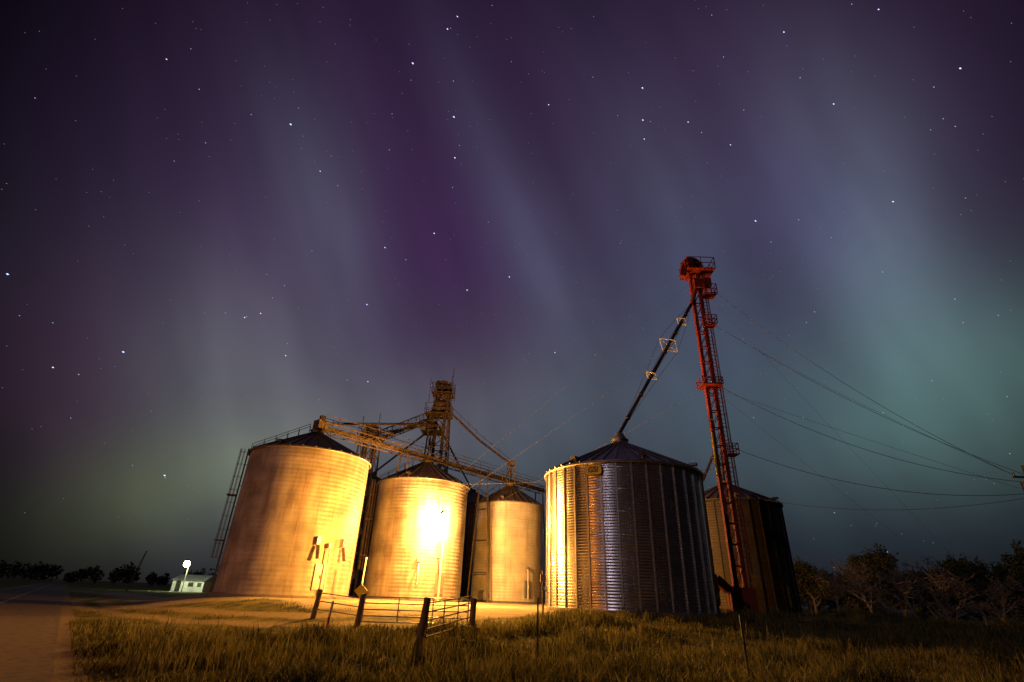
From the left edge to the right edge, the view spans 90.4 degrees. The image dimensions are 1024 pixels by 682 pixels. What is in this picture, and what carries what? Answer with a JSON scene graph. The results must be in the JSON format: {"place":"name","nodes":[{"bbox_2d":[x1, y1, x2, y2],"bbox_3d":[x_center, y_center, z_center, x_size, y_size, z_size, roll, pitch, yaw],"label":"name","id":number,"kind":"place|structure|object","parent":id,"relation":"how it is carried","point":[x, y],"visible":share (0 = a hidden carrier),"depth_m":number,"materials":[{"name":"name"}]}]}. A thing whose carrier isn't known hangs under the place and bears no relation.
{"place":"outdoors","nodes":[
{"label":"outdoors","id":0,"kind":"place"},
{"bbox_2d":[0,580,87,681],"bbox_3d":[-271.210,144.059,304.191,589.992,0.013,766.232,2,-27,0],"label":"road","id":1,"kind":"structure","parent":0,"point":[35,639],"depth_m":14.89,"materials":[{"name":"grey asphalt"}]},
{"bbox_2d":[0,577,1023,681],"bbox_3d":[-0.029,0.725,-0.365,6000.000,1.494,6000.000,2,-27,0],"label":"ground","id":2,"kind":"structure","parent":0,"point":[105,597],"depth_m":23.15,"materials":[{"name":"green plant"}]},
{"bbox_2d":[0,560,219,586],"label":"distant tree line","id":3,"kind":"object","parent":2,"relation":"on","point":[41,571],"visible":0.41,"depth_m":233.19,"materials":[{"name":"green plant"}]},
{"bbox_2d":[125,551,146,591],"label":"leaning pole","id":4,"kind":"object","parent":2,"relation":"on","point":[135,572],"visible":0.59,"depth_m":83.58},
{"bbox_2d":[181,559,189,591],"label":"street lamp","id":5,"kind":"object","parent":2,"relation":"on","point":[186,563],"visible":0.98,"depth_m":104.12,"materials":[{"name":"metal"}]},
{"bbox_2d":[170,574,215,591],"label":"white farm shed","id":6,"kind":"structure","parent":2,"relation":"on","point":[197,583],"depth_m":106.97,"materials":[{"name":"paint"}]},
{"bbox_2d":[174,581,201,590],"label":"door and windows","id":7,"kind":"structure","parent":6,"relation":"in","point":[178,583],"depth_m":106.61,"materials":[{"name":"glass"}]},
{"bbox_2d":[206,424,370,598],"bbox_3d":[-15.653,12.284,37.394,9.510,12.468,9.200,2,-27,0],"label":"grain silo","id":8,"kind":"object","parent":2,"relation":"on","point":[294,528],"visible":1,"depth_m":33.86,"materials":[{"name":"metal"}]},
{"bbox_2d":[311,564,326,589],"bbox_3d":[-12.386,15.162,32.653,0.155,1.500,0.750,-20,-35,38],"label":"access door","id":9,"kind":"structure","parent":8,"relation":"in","point":[320,569],"depth_m":32.61,"materials":[{"name":"metal"}]},
{"bbox_2d":[312,414,545,601],"bbox_3d":[-5.966,17.458,48.742,2.796,13.424,31.924,-17,-33,34],"label":"overhead conveyor","id":10,"kind":"object","parent":8,"relation":"on","point":[321,423],"visible":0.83,"depth_m":48.83,"materials":[{"name":"metal"}]},
{"bbox_2d":[310,589,322,618],"bbox_3d":[-8.166,11.040,21.157,0.337,1.300,0.231,2,-27,0],"label":"wooden fence post","id":11,"kind":"object","parent":2,"relation":"on","point":[315,606],"visible":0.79,"depth_m":21.10,"materials":[{"name":"brown wood"}]},
{"bbox_2d":[316,592,359,615],"bbox_3d":[-7.025,10.615,20.523,2.637,0.769,0.044,-14,-31,29],"label":"rail fence","id":12,"kind":"object","parent":11,"relation":"attached to","point":[338,603],"visible":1,"depth_m":20.48,"materials":[{"name":"wood"}]},
{"bbox_2d":[325,601,333,628],"bbox_3d":[-6.137,9.365,16.999,0.165,1.206,0.086,2,-27,0],"label":"utility marker post","id":13,"kind":"object","parent":2,"relation":"on","point":[329,614],"visible":0.71,"depth_m":17.06,"materials":[{"name":"red paint"}]},
{"bbox_2d":[354,593,366,626],"bbox_3d":[-5.923,10.552,19.763,0.332,1.340,0.252,2,-27,0],"label":"wooden fence post","id":14,"kind":"object","parent":2,"relation":"on","point":[359,613],"visible":0.79,"depth_m":19.70,"materials":[{"name":"brown wood"}]},
{"bbox_2d":[361,596,468,624],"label":"tube farm gate","id":15,"kind":"structure","parent":14,"relation":"attached to","point":[399,603],"depth_m":19.82,"materials":[{"name":"metal"}]},
{"bbox_2d":[354,584,366,604],"bbox_3d":[-6.172,10.566,20.524,0.537,1.389,0.057,2,-27,0],"label":"yellow warning sign","id":16,"kind":"object","parent":2,"relation":"on","point":[360,589],"visible":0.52,"depth_m":20.69,"materials":[{"name":"metal"}]},
{"bbox_2d":[348,473,380,596],"bbox_3d":[-16.452,21.247,56.157,8.400,13.270,8.400,2,-27,0],"label":"grain silo","id":17,"kind":"object","parent":2,"relation":"on","point":[360,570],"visible":0.02,"depth_m":52.49,"materials":[{"name":"metal"}]},
{"bbox_2d":[361,557,367,583],"bbox_3d":[-9.518,15.188,32.480,0.162,2.501,0.139,-8,-29,20],"label":"white vent pipe","id":18,"kind":"object","parent":2,"relation":"on","point":[364,570],"visible":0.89,"depth_m":32.66,"materials":[{"name":"paint"}]},
{"bbox_2d":[348,409,434,596],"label":"short elevator tower","id":19,"kind":"structure","parent":2,"relation":"on","point":[364,452],"depth_m":51.17,"materials":[{"name":"metal"}]},
{"bbox_2d":[358,458,469,601],"bbox_3d":[-8.371,16.822,46.116,8.789,12.718,8.789,-13,-30,27],"label":"grain silo","id":20,"kind":"object","parent":2,"relation":"on","point":[404,557],"visible":0.94,"depth_m":42.71,"materials":[{"name":"metal"}]},
{"bbox_2d":[434,574,443,594],"bbox_3d":[-5.867,19.650,41.057,0.750,1.500,0.155,22,-33,-34],"label":"access door","id":21,"kind":"structure","parent":20,"relation":"in","point":[437,575],"depth_m":41.02,"materials":[{"name":"metal"}]},
{"bbox_2d":[329,372,514,488],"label":"grain elevator tower","id":22,"kind":"structure","parent":2,"relation":"on","point":[445,391],"depth_m":57.53,"materials":[{"name":"metal"}]},
{"bbox_2d":[415,597,430,645],"bbox_3d":[-2.785,8.790,15.684,0.409,1.580,0.242,2,-27,0],"label":"wooden fence post","id":23,"kind":"object","parent":2,"relation":"on","point":[423,616],"visible":0.69,"depth_m":15.68,"materials":[{"name":"brown wood"}]},
{"bbox_2d":[425,596,471,637],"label":"tube farm gate","id":24,"kind":"structure","parent":23,"relation":"attached to","point":[444,615],"depth_m":17.47,"materials":[{"name":"metal"}]},
{"bbox_2d":[437,511,446,603],"bbox_3d":[-4.415,12.939,30.537,0.640,5.230,0.977,2,-27,0],"label":"yard lamp","id":25,"kind":"object","parent":2,"relation":"on","point":[442,515],"visible":0.99,"depth_m":31.12,"materials":[{"name":"white metal"}]},
{"bbox_2d":[470,597,476,627],"bbox_3d":[-1.550,10.794,19.954,0.279,1.300,0.231,2,-27,0],"label":"wooden fence post","id":26,"kind":"object","parent":2,"relation":"on","point":[473,607],"visible":0.63,"depth_m":19.96,"materials":[{"name":"brown wood"}]},
{"bbox_2d":[460,486,488,598],"bbox_3d":[-5.641,26.242,66.174,8.800,14.118,8.800,2,-27,0],"label":"grain silo","id":27,"kind":"object","parent":2,"relation":"on","point":[472,495],"visible":0.09,"depth_m":62.37,"materials":[{"name":"metal"}]},
{"bbox_2d":[460,581,465,594],"bbox_3d":[-5.879,29.180,59.993,0.752,1.500,0.167,2,-27,0],"label":"access door","id":28,"kind":"structure","parent":27,"relation":"in","point":[463,583],"depth_m":59.95,"materials":[{"name":"metal"}]},
{"bbox_2d":[465,483,544,603],"bbox_3d":[-0.646,21.520,54.897,8.491,12.767,8.567,2,-27,0],"label":"grain silo","id":29,"kind":"object","parent":2,"relation":"on","point":[515,527],"visible":0.94,"depth_m":52.04,"materials":[{"name":"silver metal"}]},
{"bbox_2d":[524,581,530,597],"bbox_3d":[1.539,24.525,50.162,0.750,1.500,0.155,18,-31,-29],"label":"access door","id":30,"kind":"structure","parent":29,"relation":"in","point":[525,582],"depth_m":50.12,"materials":[{"name":"metal"}]},
{"bbox_2d":[537,598,538,655],"bbox_3d":[0.659,7.622,13.095,0.045,1.800,0.053,2,-27,0],"label":"steel fence post","id":31,"kind":"object","parent":2,"relation":"on","point":[537,622],"visible":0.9,"depth_m":13.24,"materials":[{"name":"black metal"}]},
{"bbox_2d":[421,607,1023,681],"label":"wire fence","id":32,"kind":"object","parent":31,"relation":"attached to","point":[732,646],"visible":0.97,"depth_m":10.45,"materials":[{"name":"grey metal"}]},
{"bbox_2d":[540,570,548,613],"bbox_3d":[1.550,12.054,24.159,0.411,2.100,0.155,2,-27,0],"label":"electric meter post","id":33,"kind":"object","parent":2,"relation":"on","point":[542,577],"visible":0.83,"depth_m":24.31,"materials":[{"name":"metal"}]},
{"bbox_2d":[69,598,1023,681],"bbox_3d":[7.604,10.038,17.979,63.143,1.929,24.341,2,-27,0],"label":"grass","id":34,"kind":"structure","parent":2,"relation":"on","point":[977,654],"depth_m":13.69,"materials":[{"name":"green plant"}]},
{"bbox_2d":[541,438,725,619],"bbox_3d":[6.596,10.616,29.720,9.700,10.120,9.700,2,-27,0],"label":"corrugated grain bin","id":35,"kind":"object","parent":2,"relation":"on","point":[627,523],"visible":0.98,"depth_m":25.88,"materials":[{"name":"metal"}]},
{"bbox_2d":[715,574,720,605],"bbox_3d":[10.875,13.116,26.761,0.155,1.500,0.750,-7,-28,18],"label":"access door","id":36,"kind":"structure","parent":35,"relation":"in","point":[718,589],"depth_m":26.47,"materials":[{"name":"metal"}]},
{"bbox_2d":[613,256,758,613],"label":"red grain elevator tower","id":37,"kind":"structure","parent":2,"relation":"on","point":[694,273],"depth_m":34.26,"materials":[{"name":"metal"}]},
{"bbox_2d":[369,285,1022,619],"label":"guy wires","id":38,"kind":"object","parent":37,"relation":"attached to","point":[760,427],"visible":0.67,"depth_m":40.20,"materials":[{"name":"black metal"}]},
{"bbox_2d":[711,288,1023,509],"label":"overhead power lines","id":39,"kind":"object","parent":37,"relation":"attached to","point":[875,452],"visible":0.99,"depth_m":32.57,"materials":[{"name":"metal"}]},
{"bbox_2d":[739,615,749,674],"bbox_3d":[4.748,6.467,10.286,0.045,1.630,0.053,2,-27,0],"label":"steel fence post","id":40,"kind":"object","parent":2,"relation":"on","point":[743,639],"visible":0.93,"depth_m":10.40,"materials":[{"name":"grey metal"}]},
{"bbox_2d":[704,480,802,614],"bbox_3d":[18.104,16.715,41.435,8.600,10.570,8.600,2,-27,0],"label":"corrugated grain bin","id":41,"kind":"object","parent":2,"relation":"on","point":[774,581],"visible":0.49,"depth_m":38.04,"materials":[{"name":"metal"}]},
{"bbox_2d":[786,585,796,608],"bbox_3d":[20.256,18.495,36.712,0.750,1.500,0.155,18,-31,-29],"label":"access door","id":42,"kind":"structure","parent":41,"relation":"in","point":[791,595],"depth_m":36.65,"materials":[{"name":"metal"}]},
{"bbox_2d":[793,556,832,614],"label":"leafy tree","id":43,"kind":"object","parent":2,"relation":"on","point":[807,588],"visible":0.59,"depth_m":70.03,"materials":[{"name":"green plant"}]},
{"bbox_2d":[810,566,859,611],"bbox_3d":[28.541,22.032,44.294,4.103,4.568,3.480,-17,-32,33],"label":"bare shrub","id":44,"kind":"object","parent":2,"relation":"on","point":[834,591],"visible":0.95,"depth_m":44.75,"materials":[{"name":"brown plant"}]},
{"bbox_2d":[827,568,861,612],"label":"leafy tree","id":45,"kind":"object","parent":2,"relation":"on","point":[844,599],"visible":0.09,"depth_m":71.48,"materials":[{"name":"green plant"}]},
{"bbox_2d":[810,558,886,613],"bbox_3d":[33.073,24.248,48.974,5.657,6.298,4.798,8,-27,-10],"label":"bare shrub","id":46,"kind":"object","parent":2,"relation":"on","point":[851,574],"visible":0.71,"depth_m":49.29,"materials":[{"name":"brown plant"}]},
{"bbox_2d":[818,547,900,611],"bbox_3d":[37.191,26.310,54.392,7.653,7.809,7.168,-15,-31,30],"label":"leafy tree","id":47,"kind":"object","parent":2,"relation":"on","point":[869,560],"visible":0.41,"depth_m":53.55,"materials":[{"name":"green plant"}]},
{"bbox_2d":[845,543,899,614],"bbox_3d":[42.081,29.395,60.332,7.222,10.293,7.400,0,-27,4],"label":"leafy tree","id":48,"kind":"object","parent":2,"relation":"on","point":[884,553],"visible":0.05,"depth_m":60.44,"materials":[{"name":"green plant"}]},
{"bbox_2d":[834,565,916,610],"bbox_3d":[29.571,20.573,41.073,5.742,4.519,3.595,-12,-30,26],"label":"bare shrub","id":49,"kind":"object","parent":2,"relation":"on","point":[881,601],"visible":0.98,"depth_m":40.90,"materials":[{"name":"brown plant"}]},
{"bbox_2d":[860,563,928,618],"bbox_3d":[33.052,21.863,43.467,4.780,5.321,4.054,1,-27,2],"label":"bare shrub","id":50,"kind":"object","parent":2,"relation":"on","point":[903,590],"visible":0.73,"depth_m":43.55,"materials":[{"name":"brown plant"}]},
{"bbox_2d":[884,569,913,617],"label":"leafy tree","id":51,"kind":"object","parent":2,"relation":"on","point":[900,606],"visible":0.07,"depth_m":72.57,"materials":[{"name":"green plant"}]},
{"bbox_2d":[801,568,1009,621],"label":"woodland edge","id":52,"kind":"object","parent":2,"relation":"on","point":[831,603],"visible":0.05,"depth_m":82.37,"materials":[{"name":"green plant"}]},
{"bbox_2d":[891,566,965,619],"bbox_3d":[45.215,28.578,56.706,9.582,6.464,5.319,-12,-30,26],"label":"leafy tree","id":53,"kind":"object","parent":2,"relation":"on","point":[929,598],"visible":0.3,"depth_m":55.89,"materials":[{"name":"green plant"}]},
{"bbox_2d":[865,605,1023,622],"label":"hedge scrub","id":54,"kind":"object","parent":2,"relation":"on","point":[921,611],"visible":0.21,"depth_m":49.47,"materials":[{"name":"green plant"}]},
{"bbox_2d":[899,555,992,620],"bbox_3d":[35.788,20.832,41.771,4.995,6.278,7.979,-7,-28,18],"label":"tree","id":55,"kind":"object","parent":2,"relation":"on","point":[936,583],"visible":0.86,"depth_m":41.34,"materials":[{"name":"brown plant"}]},
{"bbox_2d":[923,592,984,620],"bbox_3d":[32.708,20.003,37.469,3.711,2.920,2.323,-3,-27,11],"label":"bare shrub","id":56,"kind":"object","parent":2,"relation":"on","point":[961,614],"visible":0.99,"depth_m":37.55,"materials":[{"name":"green plant"}]},
{"bbox_2d":[921,552,994,621],"bbox_3d":[51.556,29.463,60.251,8.382,8.553,7.851,10,-28,-16],"label":"leafy tree","id":57,"kind":"object","parent":2,"relation":"on","point":[958,567],"visible":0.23,"depth_m":59.61,"materials":[{"name":"green plant"}]},
{"bbox_2d":[936,553,1015,625],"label":"leafy tree","id":58,"kind":"object","parent":2,"relation":"on","point":[983,584],"visible":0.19,"depth_m":72.13,"materials":[{"name":"green plant"}]},
{"bbox_2d":[964,593,1023,622],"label":"bare shrub","id":59,"kind":"object","parent":2,"relation":"on","point":[994,611],"visible":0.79,"depth_m":37.59,"materials":[{"name":"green plant"}]},
{"bbox_2d":[977,574,1023,622],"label":"bare shrub","id":60,"kind":"object","parent":2,"relation":"on","point":[999,590],"visible":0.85,"depth_m":41.24,"materials":[{"name":"brown plant"}]},
{"bbox_2d":[979,562,1023,611],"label":"leafy tree","id":61,"kind":"object","parent":2,"relation":"on","point":[998,569],"visible":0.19,"depth_m":60.37,"materials":[{"name":"green plant"}]},
{"bbox_2d":[998,539,1023,622],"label":"leafy tree","id":62,"kind":"object","parent":2,"relation":"on","point":[1017,562],"visible":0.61,"depth_m":54.34,"materials":[{"name":"green plant"}]},
{"bbox_2d":[1012,465,1023,490],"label":"utility pole","id":63,"kind":"object","parent":2,"relation":"on","point":[1021,483],"visible":1,"depth_m":30.09,"materials":[{"name":"wood"}]},
{"bbox_2d":[0,0,1023,615],"label":"sky","id":64,"kind":"structure","parent":0,"point":[115,267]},
{"bbox_2d":[2,3,1011,551],"bbox_3d":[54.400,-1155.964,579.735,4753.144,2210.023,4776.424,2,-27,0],"label":"stars","id":65,"kind":"object","parent":64,"relation":"in","point":[508,235],"visible":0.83,"depth_m":2001.61,"materials":[{"name":"white"}]}
]}

